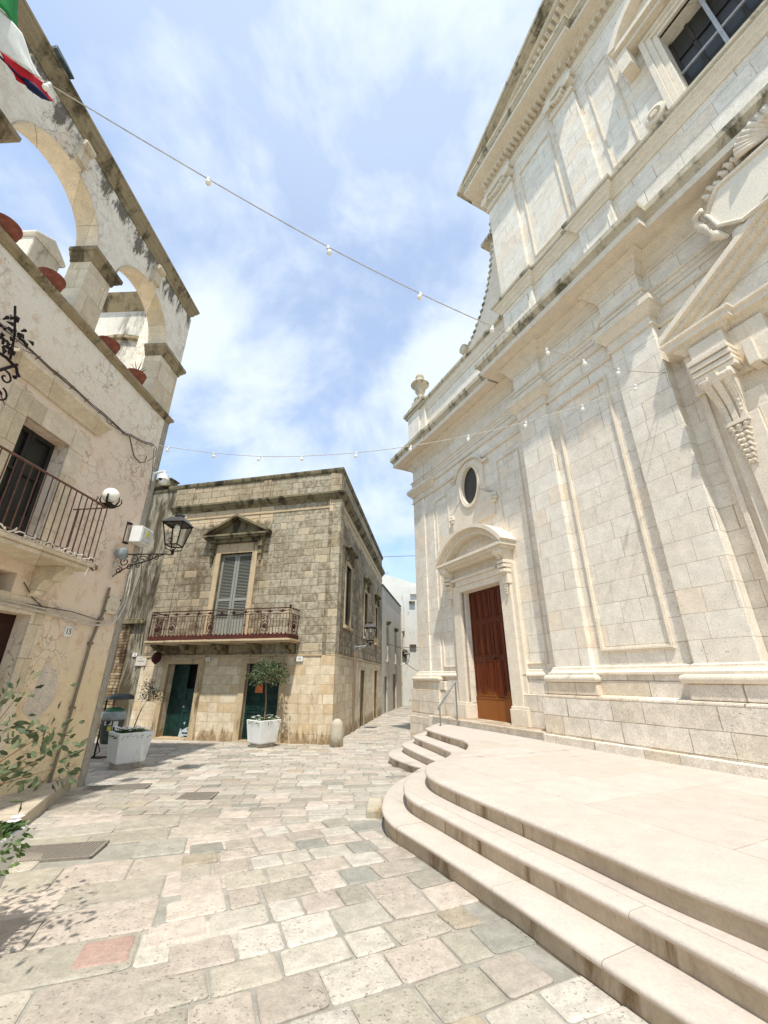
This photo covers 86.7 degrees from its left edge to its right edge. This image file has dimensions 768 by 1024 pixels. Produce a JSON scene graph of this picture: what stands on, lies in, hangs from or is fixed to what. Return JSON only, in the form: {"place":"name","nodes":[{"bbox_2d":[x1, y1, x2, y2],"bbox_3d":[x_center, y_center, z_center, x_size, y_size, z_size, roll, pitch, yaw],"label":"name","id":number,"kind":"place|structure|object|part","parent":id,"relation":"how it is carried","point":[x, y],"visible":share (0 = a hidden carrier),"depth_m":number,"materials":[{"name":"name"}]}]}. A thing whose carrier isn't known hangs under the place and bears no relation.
{"place":"outdoors","nodes":[
{"label":"outdoors","id":0,"kind":"place"},
{"bbox_2d":[0,775,72,824],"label":"sidewalk","id":1,"kind":"structure","parent":0,"point":[40,800],"depth_m":5.25,"materials":[{"name":"stone"}]},
{"bbox_2d":[0,0,541,583],"label":"sky","id":2,"kind":"structure","parent":0,"point":[358,126],"materials":[{"name":"blue"}]},
{"bbox_2d":[0,705,648,1023],"bbox_3d":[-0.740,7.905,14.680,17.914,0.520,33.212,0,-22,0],"label":"pavement","id":3,"kind":"structure","parent":0,"point":[83,942],"depth_m":2.87,"materials":[{"name":"stone"}]},
{"bbox_2d":[0,825,27,887],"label":"planter","id":4,"kind":"object","parent":3,"relation":"on","point":[17,834],"visible":0.56,"depth_m":2.67,"materials":[{"name":"white concrete"}]},
{"bbox_2d":[0,814,35,877],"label":"flowers","id":5,"kind":"object","parent":4,"relation":"in","point":[9,827],"visible":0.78,"depth_m":2.67,"materials":[{"name":"green plant"}]},
{"bbox_2d":[0,670,87,836],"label":"tree","id":6,"kind":"object","parent":4,"relation":"on","point":[35,736],"visible":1,"depth_m":2.74,"materials":[{"name":"green plant"}]},
{"bbox_2d":[12,840,109,862],"bbox_3d":[-3.150,3.275,3.905,0.780,0.038,0.420,5,-23,-11],"label":"drain grate","id":7,"kind":"object","parent":3,"relation":"on","point":[70,851],"visible":0.83,"depth_m":3.91,"materials":[{"name":"metal"}]},
{"bbox_2d":[0,0,199,796],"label":"house","id":8,"kind":"structure","parent":3,"relation":"on","point":[67,457],"depth_m":6.59,"materials":[{"name":"paint"}]},
{"bbox_2d":[0,613,16,663],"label":"door","id":9,"kind":"structure","parent":8,"relation":"in","point":[7,621],"depth_m":5.63,"materials":[{"name":"brown wood"}]},
{"bbox_2d":[0,212,22,242],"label":"terracotta pot","id":10,"kind":"object","parent":8,"relation":"on","point":[11,227],"visible":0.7,"depth_m":5.57,"materials":[{"name":"red ceramic"}]},
{"bbox_2d":[0,306,33,404],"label":"iron bracket","id":11,"kind":"object","parent":8,"relation":"attached to","point":[15,319],"visible":1,"depth_m":5.24,"materials":[{"name":"black metal"}]},
{"bbox_2d":[0,0,52,101],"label":"flag","id":12,"kind":"object","parent":8,"relation":"on","point":[13,43],"visible":0.93,"depth_m":4.83,"materials":[{"name":"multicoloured fabric"}]},
{"bbox_2d":[0,425,54,536],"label":"window","id":13,"kind":"structure","parent":8,"relation":"in","point":[32,447],"depth_m":6.01,"materials":[{"name":"black glass"}]},
{"bbox_2d":[16,230,64,271],"bbox_3d":[-6.668,-4.200,7.479,0.600,2.311,0.720,-1,-22,2],"label":"roof chimney","id":14,"kind":"object","parent":8,"relation":"on","point":[39,249],"visible":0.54,"depth_m":7.61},
{"bbox_2d":[0,523,96,577],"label":"light garland","id":15,"kind":"object","parent":8,"relation":"attached to","point":[34,537],"visible":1,"depth_m":5.39},
{"bbox_2d":[38,267,65,291],"bbox_3d":[-5.220,-3.565,6.345,0.380,0.240,0.376,-1,-22,2],"label":"terracotta pot","id":16,"kind":"object","parent":8,"relation":"on","point":[56,280],"visible":0.56,"depth_m":6.28,"materials":[{"name":"red ceramic"}]},
{"bbox_2d":[21,582,101,620],"bbox_3d":[-5.019,1.090,5.527,0.033,0.332,3.701,-1,-22,2],"label":"dark cable","id":17,"kind":"object","parent":8,"relation":"attached to","point":[50,607],"visible":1,"depth_m":5.99,"materials":[{"name":"black rubber"}]},
{"bbox_2d":[52,45,74,78],"bbox_3d":[-5.121,-7.089,6.422,0.264,0.262,0.354,-1,-22,2],"label":"metal sheet","id":18,"kind":"object","parent":8,"relation":"on","point":[59,54],"visible":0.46,"depth_m":6.39,"materials":[{"name":"grey metal"}]},
{"bbox_2d":[0,569,132,625],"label":"white cable","id":19,"kind":"object","parent":8,"relation":"attached to","point":[48,613],"visible":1,"depth_m":6.50,"materials":[{"name":"white plastic"}]},
{"bbox_2d":[63,626,72,636],"bbox_3d":[-5.000,1.893,6.442,0.020,0.170,0.150,-1,-22,2],"label":"house number","id":20,"kind":"object","parent":8,"relation":"attached to","point":[67,631],"visible":1,"depth_m":6.42,"materials":[{"name":"ceramic"}]},
{"bbox_2d":[0,322,156,487],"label":"wall cable","id":21,"kind":"object","parent":8,"relation":"attached to","point":[67,382],"depth_m":6.75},
{"bbox_2d":[48,587,110,782],"bbox_3d":[-4.956,2.690,6.689,0.065,2.952,0.264,-1,-22,2],"label":"conduit","id":22,"kind":"object","parent":8,"relation":"attached to","point":[89,644],"visible":0.97,"depth_m":6.61,"materials":[{"name":"grey metal"}]},
{"bbox_2d":[96,488,123,508],"bbox_3d":[-4.475,-0.233,6.655,0.275,0.340,0.275,-10,-24,23],"label":"globe lamp","id":23,"kind":"object","parent":8,"relation":"attached to","point":[110,496],"visible":0.94,"depth_m":6.59,"materials":[{"name":"white glass"}]},
{"bbox_2d":[99,335,120,354],"bbox_3d":[-5.164,-3.057,7.595,0.380,0.240,0.376,-1,-22,2],"label":"terracotta pot","id":24,"kind":"object","parent":8,"relation":"on","point":[113,345],"visible":0.49,"depth_m":7.51,"materials":[{"name":"red ceramic"}]},
{"bbox_2d":[102,596,120,614],"bbox_3d":[-4.949,1.700,7.404,0.053,0.300,0.380,-1,-22,2],"label":"junction box","id":25,"kind":"object","parent":8,"relation":"attached to","point":[113,606],"visible":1,"depth_m":7.39,"materials":[{"name":"beige plastic"}]},
{"bbox_2d":[109,548,127,578],"bbox_3d":[-4.889,0.945,7.492,0.190,0.594,0.220,-1,-22,2],"label":"siren","id":26,"kind":"object","parent":8,"relation":"attached to","point":[121,553],"visible":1,"depth_m":7.49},
{"bbox_2d":[95,311,145,367],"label":"terrace wall","id":27,"kind":"structure","parent":8,"relation":"on","point":[123,329],"depth_m":10.07,"materials":[{"name":"white paint"}]},
{"bbox_2d":[83,425,168,784],"bbox_3d":[-4.988,1.246,8.052,0.067,7.150,0.069,8,-23,-19],"label":"downpipe","id":28,"kind":"object","parent":8,"relation":"attached to","point":[122,620],"visible":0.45,"depth_m":7.62,"materials":[{"name":"beige metal"}]},
{"bbox_2d":[128,361,146,384],"bbox_3d":[-5.128,-2.845,8.425,0.380,0.471,0.376,-1,-22,2],"label":"terracotta pot","id":29,"kind":"object","parent":8,"relation":"on","point":[140,375],"visible":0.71,"depth_m":8.32,"materials":[{"name":"red ceramic"}]},
{"bbox_2d":[122,522,152,546],"bbox_3d":[-4.831,0.469,8.027,0.300,0.430,0.462,-1,-22,2],"label":"floodlight","id":30,"kind":"object","parent":8,"relation":"attached to","point":[140,536],"visible":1,"depth_m":7.93,"materials":[{"name":"white plastic"}]},
{"bbox_3d":[-4.690,0.485,8.064,0.020,0.270,0.310,-1,-22,2],"label":"door","id":31,"kind":"part","parent":30,"relation":"part of","materials":[{"name":"plastic"}]},
{"bbox_2d":[112,514,193,576],"bbox_3d":[-4.379,0.642,7.764,1.212,1.247,0.449,-1,-22,2],"label":"street lantern","id":32,"kind":"object","parent":8,"relation":"attached to","point":[177,529],"visible":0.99,"depth_m":7.70,"materials":[{"name":"black metal"}]},
{"bbox_2d":[149,470,168,484],"bbox_3d":[-4.768,-0.736,8.665,0.395,0.345,0.228,-1,-22,2],"label":"security camera","id":33,"kind":"object","parent":8,"relation":"attached to","point":[163,478],"visible":1,"depth_m":8.61,"materials":[{"name":"white plastic"}]},
{"bbox_2d":[0,50,665,375],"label":"string lights","id":34,"kind":"object","parent":8,"relation":"attached to","point":[46,86],"visible":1,"depth_m":4.79,"materials":[{"name":"white plastic"}]},
{"bbox_2d":[91,694,134,758],"bbox_3d":[-6.495,5.102,9.747,0.710,1.370,0.600,0,-22,0],"label":"litter bin","id":35,"kind":"object","parent":3,"relation":"on","point":[111,717],"visible":0.89,"depth_m":9.62,"materials":[{"name":"plastic"}]},
{"bbox_2d":[80,783,151,790],"bbox_3d":[-4.300,4.447,6.559,0.950,0.038,0.300,5,-23,-11],"label":"drain grate","id":36,"kind":"object","parent":3,"relation":"on","point":[123,786],"visible":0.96,"depth_m":6.54,"materials":[{"name":"metal"}]},
{"bbox_2d":[107,729,153,769],"bbox_3d":[-5.280,4.891,8.397,0.660,0.660,0.660,-19,-29,38],"label":"planter","id":37,"kind":"object","parent":3,"relation":"on","point":[128,752],"visible":0.87,"depth_m":8.21,"materials":[{"name":"white concrete"}]},
{"bbox_2d":[108,725,151,739],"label":"flowers","id":38,"kind":"object","parent":37,"relation":"in","point":[136,729],"visible":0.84,"depth_m":8.46,"materials":[{"name":"green plant"}]},
{"bbox_2d":[133,678,166,729],"bbox_3d":[-5.006,4.175,8.761,0.587,1.107,0.454,0,-22,0],"label":"tree","id":39,"kind":"object","parent":37,"relation":"on","point":[151,687],"visible":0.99,"depth_m":8.78,"materials":[{"name":"green plant"}]},
{"bbox_2d":[96,489,176,736],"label":"peeling house","id":40,"kind":"structure","parent":3,"relation":"on","point":[124,675],"depth_m":14.63,"materials":[{"name":"paint"}]},
{"bbox_2d":[128,556,158,651],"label":"hanging cables","id":41,"kind":"object","parent":40,"relation":"attached to","point":[141,600],"visible":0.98,"depth_m":14.78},
{"bbox_2d":[175,792,218,799],"bbox_3d":[-2.750,4.204,6.010,0.500,0.038,0.380,2,-22,-4],"label":"drain grate","id":42,"kind":"object","parent":3,"relation":"on","point":[198,795],"visible":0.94,"depth_m":5.98,"materials":[{"name":"metal"}]},
{"bbox_2d":[129,467,384,744],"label":"corner house","id":43,"kind":"structure","parent":3,"relation":"on","point":[288,568],"depth_m":13.95,"materials":[{"name":"stone"}]},
{"bbox_2d":[135,656,146,666],"bbox_3d":[-8.302,5.101,13.892,0.420,0.320,0.060,-5,-23,12],"label":"plaque","id":44,"kind":"object","parent":43,"relation":"attached to","point":[141,661],"visible":1,"depth_m":13.88,"materials":[{"name":"stone"}]},
{"bbox_2d":[151,652,160,663],"bbox_3d":[-7.618,4.884,13.623,0.292,0.400,0.300,-5,-23,12],"label":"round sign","id":45,"kind":"object","parent":43,"relation":"hanging from","point":[156,658],"visible":1,"depth_m":13.53,"materials":[{"name":"metal"}]},
{"bbox_2d":[163,664,193,736],"bbox_3d":[-6.592,6.146,13.355,1.140,2.160,0.220,-5,-23,12],"label":"door","id":46,"kind":"structure","parent":43,"relation":"in","point":[177,719],"depth_m":13.32,"materials":[{"name":"green paint"}]},
{"bbox_2d":[210,553,251,639],"bbox_3d":[-5.248,2.936,14.235,1.270,3.010,0.140,-5,-23,12],"label":"window","id":47,"kind":"structure","parent":43,"relation":"in","point":[232,592],"depth_m":14.27,"materials":[{"name":"grey wood"}]},
{"bbox_2d":[241,663,279,739],"bbox_3d":[-3.764,5.869,12.674,1.180,2.160,0.070,-5,-23,12],"label":"door","id":48,"kind":"structure","parent":43,"relation":"in","point":[255,698],"depth_m":12.67,"materials":[{"name":"green paint"}]},
{"bbox_2d":[296,656,302,661],"bbox_3d":[-2.631,4.580,12.687,0.220,0.150,0.023,-5,-23,12],"label":"house number","id":49,"kind":"object","parent":43,"relation":"attached to","point":[299,658],"visible":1,"depth_m":12.68,"materials":[{"name":"ceramic"}]},
{"bbox_2d":[345,569,348,624],"bbox_3d":[-1.412,3.196,15.207,0.050,2.180,0.455,-2,-22,6],"label":"window","id":50,"kind":"structure","parent":43,"relation":"in","point":[347,584],"depth_m":15.28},
{"bbox_2d":[352,650,355,731],"bbox_3d":[-1.112,6.709,15.125,0.058,2.951,0.242,-2,-22,6],"label":"downpipe","id":51,"kind":"object","parent":43,"relation":"attached to","point":[354,668],"visible":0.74,"depth_m":15.09,"materials":[{"name":"metal"}]},
{"bbox_2d":[353,622,376,651],"bbox_3d":[-0.730,4.837,15.735,0.911,1.153,0.501,-2,-22,6],"label":"street lantern","id":52,"kind":"object","parent":43,"relation":"attached to","point":[370,628],"visible":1,"depth_m":15.62,"materials":[{"name":"black metal"}]},
{"bbox_2d":[247,718,280,747],"bbox_3d":[-3.400,6.193,11.408,0.680,0.680,0.680,-17,-28,36],"label":"planter","id":53,"kind":"object","parent":3,"relation":"on","point":[263,734],"visible":0.88,"depth_m":11.21,"materials":[{"name":"white concrete"}]},
{"bbox_2d":[248,714,277,724],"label":"flowers","id":54,"kind":"object","parent":53,"relation":"in","point":[258,718],"visible":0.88,"depth_m":11.46,"materials":[{"name":"green plant"}]},
{"bbox_2d":[241,654,289,720],"bbox_3d":[-3.401,5.093,11.891,1.432,1.845,1.235,-20,-30,40],"label":"olive tree","id":55,"kind":"object","parent":53,"relation":"on","point":[266,674],"visible":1,"depth_m":11.90,"materials":[{"name":"green plant"}]},
{"bbox_2d":[330,719,342,746],"bbox_3d":[-1.330,6.226,11.481,0.380,0.715,0.376,0,-22,0],"label":"bollard","id":56,"kind":"object","parent":3,"relation":"on","point":[336,735],"visible":0.96,"depth_m":11.34,"materials":[{"name":"stone"}]},
{"bbox_2d":[366,798,382,818],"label":"kerb block","id":57,"kind":"structure","parent":3,"relation":"on","point":[373,809],"depth_m":5.03,"materials":[{"name":"stone"}]},
{"bbox_2d":[382,584,402,713],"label":"lane house","id":58,"kind":"structure","parent":3,"relation":"on","point":[392,688],"depth_m":27.63,"materials":[{"name":"white paint"}]},
{"bbox_2d":[385,676,385,712],"bbox_3d":[-0.003,11.228,24.463,0.060,2.500,1.100,-4,-22,9],"label":"door","id":59,"kind":"structure","parent":58,"relation":"in","point":[385,676],"depth_m":24.89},
{"bbox_2d":[393,674,394,708],"bbox_3d":[0.609,12.494,27.778,0.060,2.650,1.700,-4,-22,9],"label":"door","id":60,"kind":"structure","parent":58,"relation":"in","point":[393,674],"depth_m":28.13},
{"bbox_2d":[387,643,418,671],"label":"lane cables","id":61,"kind":"object","parent":58,"relation":"attached to","point":[407,650],"visible":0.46,"depth_m":30.22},
{"bbox_2d":[398,651,409,666],"bbox_3d":[1.390,10.084,27.853,0.821,1.086,0.461,0,-22,0],"label":"street lantern","id":62,"kind":"object","parent":58,"relation":"attached to","point":[406,655],"visible":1,"depth_m":27.76,"materials":[{"name":"black metal"}]},
{"bbox_2d":[382,571,418,704],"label":"gabled house","id":63,"kind":"structure","parent":3,"relation":"on","point":[402,592],"depth_m":34.93,"materials":[{"name":"white paint"}]},
{"bbox_2d":[381,723,767,1023],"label":"church steps","id":64,"kind":"structure","parent":3,"relation":"on","point":[638,886],"depth_m":3.00,"materials":[{"name":"beige stone"}]},
{"bbox_2d":[437,681,458,725],"bbox_3d":[1.590,4.753,10.104,0.561,1.036,0.048,0,-22,0],"label":"handrail","id":65,"kind":"object","parent":64,"relation":"on","point":[446,695],"visible":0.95,"depth_m":10.10,"materials":[{"name":"grey metal"}]},
{"bbox_2d":[390,0,767,779],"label":"church","id":66,"kind":"structure","parent":3,"relation":"on","point":[592,576],"depth_m":7.79,"materials":[{"name":"white stone"}]},
{"bbox_2d":[157,373,663,460],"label":"string lights","id":67,"kind":"object","parent":66,"relation":"hanging from","point":[468,436],"visible":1,"depth_m":7.30,"materials":[{"name":"white plastic"}]},
{"bbox_2d":[411,373,428,400],"bbox_3d":[1.442,-5.008,16.294,0.740,1.400,0.740,0,-22,0],"label":"stone urn","id":68,"kind":"object","parent":66,"relation":"on","point":[420,385],"visible":0.85,"depth_m":16.10,"materials":[{"name":"beige stone"}]},
{"bbox_2d":[464,468,476,503],"bbox_3d":[2.575,-0.758,11.876,0.020,1.200,0.770,10,-24,-24],"label":"oval window","id":69,"kind":"structure","parent":66,"relation":"in","point":[470,485],"depth_m":11.94,"materials":[{"name":"grey glass"}]},
{"bbox_2d":[469,585,512,722],"bbox_3d":[2.709,3.446,10.094,0.120,3.110,1.600,10,-24,-24],"label":"door","id":70,"kind":"structure","parent":66,"relation":"in","point":[492,679],"depth_m":10.15,"materials":[{"name":"brown wood"}]},
{"bbox_2d":[668,0,763,85],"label":"window","id":71,"kind":"structure","parent":66,"relation":"in","point":[715,22],"depth_m":7.69,"materials":[{"name":"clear glass"}]}
]}

